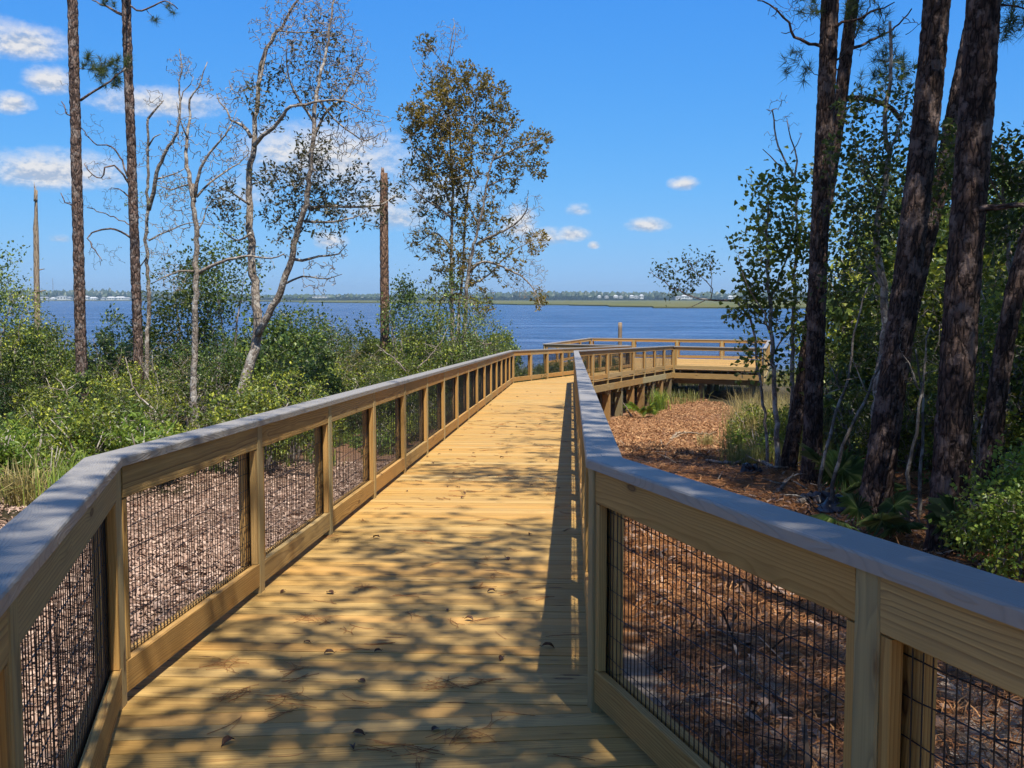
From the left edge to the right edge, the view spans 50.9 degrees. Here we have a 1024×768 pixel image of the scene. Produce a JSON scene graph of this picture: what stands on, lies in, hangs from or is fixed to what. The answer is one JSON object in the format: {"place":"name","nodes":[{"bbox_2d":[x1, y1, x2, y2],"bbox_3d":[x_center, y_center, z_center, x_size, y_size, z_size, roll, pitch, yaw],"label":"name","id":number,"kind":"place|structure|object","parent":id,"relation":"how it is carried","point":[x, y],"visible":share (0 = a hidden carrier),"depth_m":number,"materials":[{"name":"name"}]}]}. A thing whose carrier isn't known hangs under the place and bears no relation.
{"place":"outdoors","nodes":[
{"label":"outdoors","id":0,"kind":"place"},
{"bbox_2d":[57,296,67,299],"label":"house","id":1,"kind":"structure","parent":0,"point":[61,297],"depth_m":1998.12,"materials":[{"name":"white"}]},
{"bbox_2d":[116,296,125,299],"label":"house","id":2,"kind":"structure","parent":0,"point":[120,297],"depth_m":1998.95,"materials":[{"name":"white"}]},
{"bbox_2d":[0,300,265,300],"bbox_3d":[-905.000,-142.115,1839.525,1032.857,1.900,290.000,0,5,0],"label":"marsh","id":3,"kind":"structure","parent":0,"point":[111,300],"depth_m":1826.06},
{"bbox_2d":[312,296,327,297],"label":"house","id":4,"kind":"structure","parent":0,"point":[319,296],"depth_m":1733.40,"materials":[{"name":"white"}]},
{"bbox_2d":[0,301,833,372],"bbox_3d":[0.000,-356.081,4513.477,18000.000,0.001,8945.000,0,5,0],"label":"water","id":5,"kind":"structure","parent":0,"point":[547,324],"depth_m":228.43,"materials":[{"name":"blue liquid"}]},
{"bbox_2d":[618,322,621,344],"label":"mooring post","id":6,"kind":"object","parent":5,"relation":"in","point":[619,331],"visible":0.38,"depth_m":69.85,"materials":[{"name":"brown wood"}]},
{"bbox_2d":[0,383,1023,767],"bbox_3d":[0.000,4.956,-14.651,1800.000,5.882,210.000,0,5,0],"label":"ground","id":7,"kind":"structure","parent":0,"point":[724,395],"depth_m":7.53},
{"bbox_2d":[0,236,43,368],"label":"leafy tree","id":8,"kind":"object","parent":7,"relation":"on","point":[12,303],"visible":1,"depth_m":27.34,"materials":[{"name":"green plant"}]},
{"bbox_2d":[1,460,53,494],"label":"green grass","id":9,"kind":"structure","parent":7,"relation":"on","point":[16,480],"depth_m":14.96,"materials":[{"name":"green plant"}]},
{"bbox_2d":[0,315,70,423],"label":"evergreen shrub","id":10,"kind":"object","parent":7,"relation":"on","point":[52,332],"visible":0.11,"depth_m":32.88,"materials":[{"name":"green plant"}]},
{"bbox_2d":[0,274,74,416],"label":"leafy shrub","id":11,"kind":"object","parent":7,"relation":"on","point":[19,335],"visible":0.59,"depth_m":30.15,"materials":[{"name":"green plant"}]},
{"bbox_2d":[33,184,45,328],"bbox_3d":[-17.581,-2.908,39.892,0.466,9.054,0.596,0,5,0],"label":"snag","id":12,"kind":"object","parent":7,"relation":"on","point":[36,270],"visible":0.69,"depth_m":39.68,"materials":[{"name":"brown wood"}]},
{"bbox_2d":[7,445,100,508],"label":"grass clump","id":13,"kind":"object","parent":7,"relation":"on","point":[59,474],"visible":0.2,"depth_m":12.55,"materials":[{"name":"green plant"}]},
{"bbox_2d":[48,378,79,398],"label":"dead branch","id":14,"kind":"object","parent":7,"relation":"on","point":[63,387],"visible":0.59,"depth_m":19.27,"materials":[{"name":"grey wood"}]},
{"bbox_2d":[39,317,89,394],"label":"leafy shrub","id":15,"kind":"object","parent":7,"relation":"on","point":[59,340],"visible":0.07,"depth_m":36.17,"materials":[{"name":"green plant"}]},
{"bbox_2d":[0,451,132,506],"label":"grass clump","id":16,"kind":"object","parent":7,"relation":"on","point":[9,493],"visible":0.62,"depth_m":13.05,"materials":[{"name":"green plant"}]},
{"bbox_2d":[55,0,132,411],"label":"pine tree","id":17,"kind":"object","parent":7,"relation":"on","point":[77,204],"visible":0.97,"depth_m":27.54,"materials":[{"name":"brown plant"}]},
{"bbox_2d":[63,303,151,391],"bbox_3d":[-13.112,-0.560,34.815,2.869,4.138,2.862,0,5,0],"label":"leafy shrub","id":18,"kind":"object","parent":7,"relation":"on","point":[111,337],"visible":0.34,"depth_m":34.74,"materials":[{"name":"green plant"}]},
{"bbox_2d":[81,0,177,401],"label":"pine tree","id":19,"kind":"object","parent":7,"relation":"on","point":[133,218],"visible":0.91,"depth_m":30.55,"materials":[{"name":"brown plant"}]},
{"bbox_2d":[125,357,163,424],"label":"dead branch","id":20,"kind":"object","parent":7,"relation":"on","point":[144,401],"visible":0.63,"depth_m":20.25,"materials":[{"name":"wood"}]},
{"bbox_2d":[130,331,191,425],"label":"dry shrub","id":21,"kind":"object","parent":7,"relation":"on","point":[142,366],"visible":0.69,"depth_m":28.93,"materials":[{"name":"green plant"}]},
{"bbox_2d":[124,49,214,392],"bbox_3d":[-10.173,-3.964,31.671,2.546,11.482,1.791,0,5,0],"label":"bare tree","id":22,"kind":"object","parent":7,"relation":"on","point":[149,201],"visible":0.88,"depth_m":31.61,"materials":[{"name":"grey plant"}]},
{"bbox_2d":[114,232,235,422],"bbox_3d":[-10.256,-1.618,33.864,3.427,6.342,3.864,2,5,25],"label":"evergreen shrub","id":23,"kind":"object","parent":7,"relation":"on","point":[184,303],"visible":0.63,"depth_m":33.34,"materials":[{"name":"green plant"}]},
{"bbox_2d":[0,458,387,767],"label":"wood chips","id":24,"kind":"object","parent":7,"relation":"on","point":[211,553],"visible":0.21,"depth_m":8.79,"materials":[{"name":"brown wood"}]},
{"bbox_2d":[152,320,273,409],"bbox_3d":[-8.453,-0.082,29.988,3.360,3.426,2.990,0,5,0],"label":"leafy shrub","id":25,"kind":"object","parent":7,"relation":"on","point":[226,357],"visible":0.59,"depth_m":30.00,"materials":[{"name":"green plant"}]},
{"bbox_2d":[153,62,284,429],"bbox_3d":[-6.717,-2.780,24.853,3.138,9.201,1.862,0,5,0],"label":"bare tree","id":26,"kind":"object","parent":7,"relation":"on","point":[194,195],"visible":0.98,"depth_m":24.82,"materials":[{"name":"grey plant"}]},
{"bbox_2d":[0,403,449,483],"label":"undergrowth","id":27,"kind":"object","parent":7,"relation":"on","point":[18,439],"visible":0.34,"depth_m":15.68,"materials":[{"name":"green plant"}]},
{"bbox_2d":[181,210,274,405],"bbox_3d":[-8.931,-1.939,33.988,2.820,7.082,3.458,-2,5,-20],"label":"young tree","id":28,"kind":"object","parent":7,"relation":"on","point":[219,301],"visible":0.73,"depth_m":33.67,"materials":[{"name":"green plant"}]},
{"bbox_2d":[231,359,354,461],"bbox_3d":[-4.316,0.633,20.934,2.533,2.188,2.569,0,5,0],"label":"leafy shrub","id":29,"kind":"object","parent":7,"relation":"on","point":[311,387],"visible":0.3,"depth_m":21.09,"materials":[{"name":"green plant"}]},
{"bbox_2d":[189,426,410,475],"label":"green grass","id":30,"kind":"structure","parent":7,"relation":"on","point":[299,458],"depth_m":20.15,"materials":[{"name":"green plant"}]},
{"bbox_2d":[205,0,411,415],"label":"oak tree","id":31,"kind":"object","parent":7,"relation":"on","point":[260,323],"visible":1,"depth_m":25.11,"materials":[{"name":"grey plant"}]},
{"bbox_2d":[267,287,349,377],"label":"leafy shrub","id":32,"kind":"object","parent":7,"relation":"on","point":[288,318],"visible":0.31,"depth_m":35.79,"materials":[{"name":"green plant"}]},
{"bbox_2d":[0,311,626,490],"bbox_3d":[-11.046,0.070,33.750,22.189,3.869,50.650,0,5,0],"label":"undergrowth","id":33,"kind":"object","parent":7,"relation":"on","point":[79,417],"visible":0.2,"depth_m":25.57,"materials":[{"name":"green plant"}]},
{"bbox_2d":[292,329,351,388],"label":"dry shrub","id":34,"kind":"object","parent":7,"relation":"on","point":[337,363],"visible":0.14,"depth_m":32.82,"materials":[{"name":"green plant"}]},
{"bbox_2d":[335,311,379,367],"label":"leafy shrub","id":35,"kind":"object","parent":7,"relation":"on","point":[365,338],"visible":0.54,"depth_m":43.83,"materials":[{"name":"green plant"}]},
{"bbox_2d":[380,167,389,367],"bbox_3d":[-4.739,-3.192,39.872,0.387,9.603,0.383,0,5,0],"label":"snag","id":36,"kind":"object","parent":7,"relation":"on","point":[384,262],"visible":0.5,"depth_m":39.63,"materials":[{"name":"brown plant"}]},
{"bbox_2d":[103,368,673,767],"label":"boardwalk","id":37,"kind":"structure","parent":7,"relation":"on","point":[172,713],"depth_m":5.57,"materials":[{"name":"brown wood"}]},
{"bbox_2d":[221,735,233,746],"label":"dead leaf","id":38,"kind":"object","parent":37,"relation":"on","point":[226,738],"visible":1,"depth_m":4.15,"materials":[{"name":"brown plant"}]},
{"bbox_2d":[0,345,631,767],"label":"wooden railing","id":39,"kind":"object","parent":37,"relation":"attached to","point":[56,529],"visible":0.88,"depth_m":5.02,"materials":[{"name":"brown wood"}]},
{"bbox_2d":[352,728,365,734],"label":"dead leaf","id":40,"kind":"object","parent":37,"relation":"on","point":[358,730],"visible":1,"depth_m":4.24,"materials":[{"name":"brown plant"}]},
{"bbox_2d":[196,409,592,767],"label":"pine needles","id":41,"kind":"object","parent":37,"relation":"on","point":[387,743],"visible":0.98,"depth_m":4.92,"materials":[{"name":"plant"}]},
{"bbox_2d":[539,642,553,647],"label":"dead leaf","id":42,"kind":"object","parent":37,"relation":"on","point":[548,643],"visible":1,"depth_m":5.41,"materials":[{"name":"brown plant"}]},
{"bbox_2d":[574,346,1023,767],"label":"wooden railing","id":43,"kind":"object","parent":37,"relation":"attached to","point":[913,616],"visible":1,"depth_m":2.95,"materials":[{"name":"brown wood"}]},
{"bbox_2d":[375,344,405,371],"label":"dead branch","id":44,"kind":"object","parent":7,"relation":"on","point":[391,356],"visible":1,"depth_m":29.18,"materials":[{"name":"grey wood"}]},
{"bbox_2d":[375,264,424,373],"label":"leafy shrub","id":45,"kind":"object","parent":7,"relation":"on","point":[399,293],"visible":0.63,"depth_m":38.85,"materials":[{"name":"green plant"}]},
{"bbox_2d":[367,290,468,399],"bbox_3d":[-2.939,-0.686,35.069,3.076,4.761,3.906,-3,5,-30],"label":"leafy shrub","id":46,"kind":"object","parent":7,"relation":"on","point":[412,338],"visible":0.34,"depth_m":34.63,"materials":[{"name":"green plant"}]},
{"bbox_2d":[69,362,795,391],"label":"marsh reeds","id":47,"kind":"object","parent":7,"relation":"on","point":[682,385],"visible":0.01,"depth_m":57.86,"materials":[{"name":"green plant"}]},
{"bbox_2d":[417,328,447,368],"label":"dead branch","id":48,"kind":"object","parent":7,"relation":"on","point":[431,353],"visible":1,"depth_m":31.19,"materials":[{"name":"grey wood"}]},
{"bbox_2d":[374,270,496,404],"bbox_3d":[-2.403,-1.107,36.108,4.332,5.633,4.293,-3,5,-32],"label":"leafy shrub","id":49,"kind":"object","parent":7,"relation":"on","point":[467,350],"visible":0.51,"depth_m":35.55,"materials":[{"name":"green plant"}]},
{"bbox_2d":[392,18,555,358],"bbox_3d":[-1.342,-5.724,38.559,5.843,14.680,3.271,0,5,0],"label":"olive brown tree","id":50,"kind":"object","parent":7,"relation":"on","point":[442,85],"visible":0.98,"depth_m":38.39,"materials":[{"name":"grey plant"}]},
{"bbox_2d":[437,285,527,389],"bbox_3d":[-1.170,-0.949,37.965,3.464,5.099,3.585,0,5,0],"label":"leafy shrub","id":51,"kind":"object","parent":7,"relation":"on","point":[499,327],"visible":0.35,"depth_m":37.75,"materials":[{"name":"green plant"}]},
{"bbox_2d":[451,356,550,394],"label":"marsh reeds","id":52,"kind":"object","parent":7,"relation":"on","point":[515,372],"depth_m":46.71,"materials":[{"name":"green plant"}]},
{"bbox_2d":[622,401,658,415],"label":"palmetto","id":53,"kind":"object","parent":7,"relation":"on","point":[644,410],"visible":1,"depth_m":40.06,"materials":[{"name":"green plant"}]},
{"bbox_2d":[646,386,670,411],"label":"grass clump","id":54,"kind":"object","parent":7,"relation":"on","point":[659,405],"visible":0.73,"depth_m":44.11,"materials":[{"name":"green plant"}]},
{"bbox_2d":[555,357,769,398],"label":"viewing platform","id":55,"kind":"structure","parent":7,"relation":"on","point":[703,377],"depth_m":50.20,"materials":[{"name":"brown wood"}]},
{"bbox_2d":[542,338,769,381],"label":"wooden railing","id":56,"kind":"object","parent":55,"relation":"attached to","point":[722,349],"visible":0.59,"depth_m":53.70,"materials":[{"name":"brown wood"}]},
{"bbox_2d":[666,386,703,404],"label":"grass clump","id":57,"kind":"object","parent":7,"relation":"on","point":[673,399],"visible":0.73,"depth_m":46.43,"materials":[{"name":"green plant"}]},
{"bbox_2d":[675,389,709,401],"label":"grass clump","id":58,"kind":"object","parent":7,"relation":"on","point":[692,397],"visible":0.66,"depth_m":47.10,"materials":[{"name":"green plant"}]},
{"bbox_2d":[647,244,768,467],"bbox_3d":[3.271,-0.354,18.371,1.966,4.031,1.462,2,5,28],"label":"sapling","id":59,"kind":"object","parent":7,"relation":"on","point":[692,277],"visible":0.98,"depth_m":18.48,"materials":[{"name":"green plant"}]},
{"bbox_2d":[694,432,721,446],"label":"grass clump","id":60,"kind":"object","parent":7,"relation":"on","point":[705,441],"visible":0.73,"depth_m":24.16,"materials":[{"name":"green plant"}]},
{"bbox_2d":[705,456,749,465],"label":"fallen branch","id":61,"kind":"object","parent":7,"relation":"on","point":[720,462],"visible":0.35,"depth_m":19.80,"materials":[{"name":"grey wood"}]},
{"bbox_2d":[608,397,901,460],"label":"wood chips","id":62,"kind":"object","parent":7,"relation":"on","point":[645,429],"visible":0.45,"depth_m":31.25,"materials":[{"name":"brown wood"}]},
{"bbox_2d":[669,431,716,439],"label":"fallen branch","id":63,"kind":"object","parent":62,"relation":"on","point":[676,434],"visible":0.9,"depth_m":28.73,"materials":[{"name":"brown wood"}]},
{"bbox_2d":[725,422,785,455],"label":"undergrowth","id":64,"kind":"object","parent":7,"relation":"on","point":[732,435],"visible":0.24,"depth_m":20.69,"materials":[{"name":"green plant"}]},
{"bbox_2d":[687,381,837,447],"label":"tall grass","id":65,"kind":"structure","parent":7,"relation":"on","point":[768,403],"depth_m":29.46,"materials":[{"name":"green plant"}]},
{"bbox_2d":[719,149,812,469],"bbox_3d":[4.287,-1.111,17.535,1.929,5.365,1.559,-1,5,-15],"label":"sapling","id":66,"kind":"object","parent":7,"relation":"on","point":[768,262],"visible":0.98,"depth_m":17.40,"materials":[{"name":"green plant"}]},
{"bbox_2d":[735,451,800,468],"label":"fallen branch","id":67,"kind":"object","parent":7,"relation":"on","point":[771,466],"visible":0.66,"depth_m":17.85,"materials":[{"name":"wood"}]},
{"bbox_2d":[713,410,847,468],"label":"green grass","id":68,"kind":"structure","parent":7,"relation":"on","point":[751,451],"depth_m":19.98,"materials":[{"name":"green plant"}]},
{"bbox_2d":[762,92,801,417],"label":"sapling","id":69,"kind":"object","parent":7,"relation":"on","point":[792,368],"visible":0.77,"depth_m":18.07,"materials":[{"name":"green plant"}]},
{"bbox_2d":[762,473,806,492],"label":"fallen branch","id":70,"kind":"object","parent":7,"relation":"on","point":[783,484],"visible":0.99,"depth_m":15.38,"materials":[{"name":"grey wood"}]},
{"bbox_2d":[780,483,839,505],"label":"fallen branch","id":71,"kind":"object","parent":7,"relation":"on","point":[802,501],"visible":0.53,"depth_m":13.57,"materials":[{"name":"grey wood"}]},
{"bbox_2d":[616,436,1023,767],"bbox_3d":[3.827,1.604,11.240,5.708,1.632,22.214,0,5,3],"label":"pine straw","id":72,"kind":"object","parent":7,"relation":"on","point":[1000,703],"visible":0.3,"depth_m":5.91,"materials":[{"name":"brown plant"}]},
{"bbox_2d":[740,462,762,471],"bbox_3d":[3.836,1.327,17.172,0.407,0.171,0.355,0,5,0],"label":"rock","id":73,"kind":"object","parent":72,"relation":"on","point":[747,467],"visible":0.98,"depth_m":17.07,"materials":[{"name":"grey stone"}]},
{"bbox_2d":[795,490,842,502],"bbox_3d":[3.984,1.447,13.730,0.695,0.190,0.546,0,5,0],"label":"rock","id":74,"kind":"object","parent":72,"relation":"on","point":[822,496],"visible":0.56,"depth_m":13.62,"materials":[{"name":"grey stone"}]},
{"bbox_2d":[814,497,845,511],"bbox_3d":[4.108,1.469,13.073,0.915,0.176,0.623,0,5,0],"label":"rock","id":75,"kind":"object","parent":72,"relation":"on","point":[827,505],"visible":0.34,"depth_m":12.90,"materials":[{"name":"grey stone"}]},
{"bbox_2d":[757,0,903,483],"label":"pine tree","id":76,"kind":"object","parent":7,"relation":"on","point":[827,45],"visible":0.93,"depth_m":16.03,"materials":[{"name":"brown plant"}]},
{"bbox_2d":[817,263,874,503],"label":"dead sapling","id":77,"kind":"object","parent":7,"relation":"on","point":[831,432],"visible":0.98,"depth_m":13.76,"materials":[{"name":"grey wood"}]},
{"bbox_2d":[777,0,917,470],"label":"pine tree","id":78,"kind":"object","parent":7,"relation":"on","point":[790,449],"visible":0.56,"depth_m":17.32,"materials":[{"name":"brown plant"}]},
{"bbox_2d":[798,442,906,495],"bbox_3d":[4.609,1.202,14.519,1.402,0.812,1.314,0,5,0],"label":"palmetto","id":79,"kind":"object","parent":7,"relation":"on","point":[850,470],"visible":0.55,"depth_m":14.74,"materials":[{"name":"green plant"}]},
{"bbox_2d":[772,139,937,302],"bbox_3d":[9.755,-2.688,28.689,5.262,8.349,5.409,1,5,10],"label":"tree foliage","id":80,"kind":"object","parent":7,"relation":"on","point":[832,228],"visible":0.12,"depth_m":28.39,"materials":[{"name":"green plant"}]},
{"bbox_2d":[810,489,926,538],"bbox_3d":[3.613,1.367,10.958,1.130,0.511,0.977,0,5,0],"label":"palmetto","id":81,"kind":"object","parent":7,"relation":"on","point":[889,519],"visible":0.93,"depth_m":11.06,"materials":[{"name":"green plant"}]},
{"bbox_2d":[722,136,1023,509],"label":"undergrowth","id":82,"kind":"object","parent":7,"relation":"on","point":[844,316],"visible":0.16,"depth_m":20.32,"materials":[{"name":"green plant"}]},
{"bbox_2d":[830,296,920,503],"bbox_3d":[4.422,0.255,12.943,1.117,2.922,0.549,-2,5,-18],"label":"dead sapling","id":83,"kind":"object","parent":7,"relation":"on","point":[832,498],"visible":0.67,"depth_m":13.03,"materials":[{"name":"grey wood"}]},
{"bbox_2d":[729,161,1023,501],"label":"undergrowth stems","id":84,"kind":"object","parent":7,"relation":"on","point":[978,440],"visible":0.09,"depth_m":17.60,"materials":[{"name":"green plant"}]},
{"bbox_2d":[809,21,949,420],"bbox_3d":[5.222,-1.659,15.252,2.137,6.746,1.735,0,5,0],"label":"crooked tree","id":85,"kind":"object","parent":7,"relation":"on","point":[886,165],"visible":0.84,"depth_m":14.96,"materials":[{"name":"green plant"}]},
{"bbox_2d":[857,0,950,516],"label":"pine tree","id":86,"kind":"object","parent":7,"relation":"on","point":[878,477],"visible":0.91,"depth_m":12.31,"materials":[{"name":"brown plant"}]},
{"bbox_2d":[899,325,930,517],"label":"dead sapling","id":87,"kind":"object","parent":7,"relation":"on","point":[919,510],"visible":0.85,"depth_m":12.52,"materials":[{"name":"grey wood"}]},
{"bbox_2d":[902,298,942,521],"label":"dead sapling","id":88,"kind":"object","parent":7,"relation":"on","point":[907,476],"visible":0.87,"depth_m":11.73,"materials":[{"name":"grey wood"}]},
{"bbox_2d":[823,360,1022,467],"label":"undergrowth","id":89,"kind":"object","parent":7,"relation":"on","point":[930,425],"visible":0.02,"depth_m":13.23,"materials":[{"name":"green plant"}]},
{"bbox_2d":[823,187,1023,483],"bbox_3d":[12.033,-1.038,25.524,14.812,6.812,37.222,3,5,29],"label":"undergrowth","id":90,"kind":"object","parent":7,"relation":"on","point":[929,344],"visible":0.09,"depth_m":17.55,"materials":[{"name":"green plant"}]},
{"bbox_2d":[914,27,963,334],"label":"pine tree","id":91,"kind":"object","parent":7,"relation":"on","point":[952,113],"visible":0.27,"depth_m":15.24,"materials":[{"name":"brown plant"}]},
{"bbox_2d":[874,133,1023,252],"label":"tree foliage","id":92,"kind":"object","parent":7,"relation":"on","point":[948,193],"visible":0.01,"depth_m":26.61,"materials":[{"name":"green plant"}]},
{"bbox_2d":[901,117,1023,457],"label":"sapling","id":93,"kind":"object","parent":7,"relation":"on","point":[1015,182],"visible":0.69,"depth_m":13.29,"materials":[{"name":"green plant"}]},
{"bbox_2d":[923,492,1021,558],"bbox_3d":[4.136,1.276,9.743,0.793,0.649,1.142,0,5,0],"label":"palmetto","id":94,"kind":"object","parent":7,"relation":"on","point":[948,505],"visible":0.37,"depth_m":9.71,"materials":[{"name":"green plant"}]},
{"bbox_2d":[922,433,1023,582],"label":"leafy shrub","id":95,"kind":"object","parent":7,"relation":"on","point":[1014,496],"visible":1,"depth_m":8.63,"materials":[{"name":"green plant"}]},
{"bbox_2d":[923,0,1023,554],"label":"pine tree","id":96,"kind":"object","parent":7,"relation":"on","point":[958,350],"visible":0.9,"depth_m":9.84,"materials":[{"name":"brown plant"}]},
{"bbox_2d":[931,271,1023,491],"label":"leafy shrub","id":97,"kind":"object","parent":7,"relation":"on","point":[1019,336],"visible":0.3,"depth_m":13.71,"materials":[{"name":"green plant"}]},
{"bbox_2d":[971,226,1023,517],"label":"pine tree","id":98,"kind":"object","parent":7,"relation":"on","point":[993,428],"visible":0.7,"depth_m":10.76,"materials":[{"name":"brown plant"}]},
{"bbox_2d":[0,0,1023,295],"label":"sky","id":99,"kind":"structure","parent":0,"point":[654,110],"materials":[{"name":"blue"}]},
{"bbox_2d":[246,301,805,308],"bbox_3d":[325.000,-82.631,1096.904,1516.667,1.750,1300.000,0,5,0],"label":"marsh","id":100,"kind":"structure","parent":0,"point":[681,304],"depth_m":827.23,"materials":[{"name":"green plant"}]},
{"bbox_2d":[266,300,806,300],"bbox_3d":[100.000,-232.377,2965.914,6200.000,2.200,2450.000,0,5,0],"label":"shore","id":101,"kind":"structure","parent":0,"point":[514,300],"depth_m":1744.75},
{"bbox_2d":[0,287,806,299],"bbox_3d":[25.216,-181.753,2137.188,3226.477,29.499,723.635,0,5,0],"label":"forest","id":102,"kind":"object","parent":101,"relation":"on","point":[553,295],"visible":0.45,"depth_m":1833.68,"materials":[{"name":"green plant"}]},
{"bbox_2d":[678,368,789,384],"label":"dry grass","id":103,"kind":"structure","parent":0,"point":[786,378],"depth_m":61.35,"materials":[{"name":"plant"}]}
]}

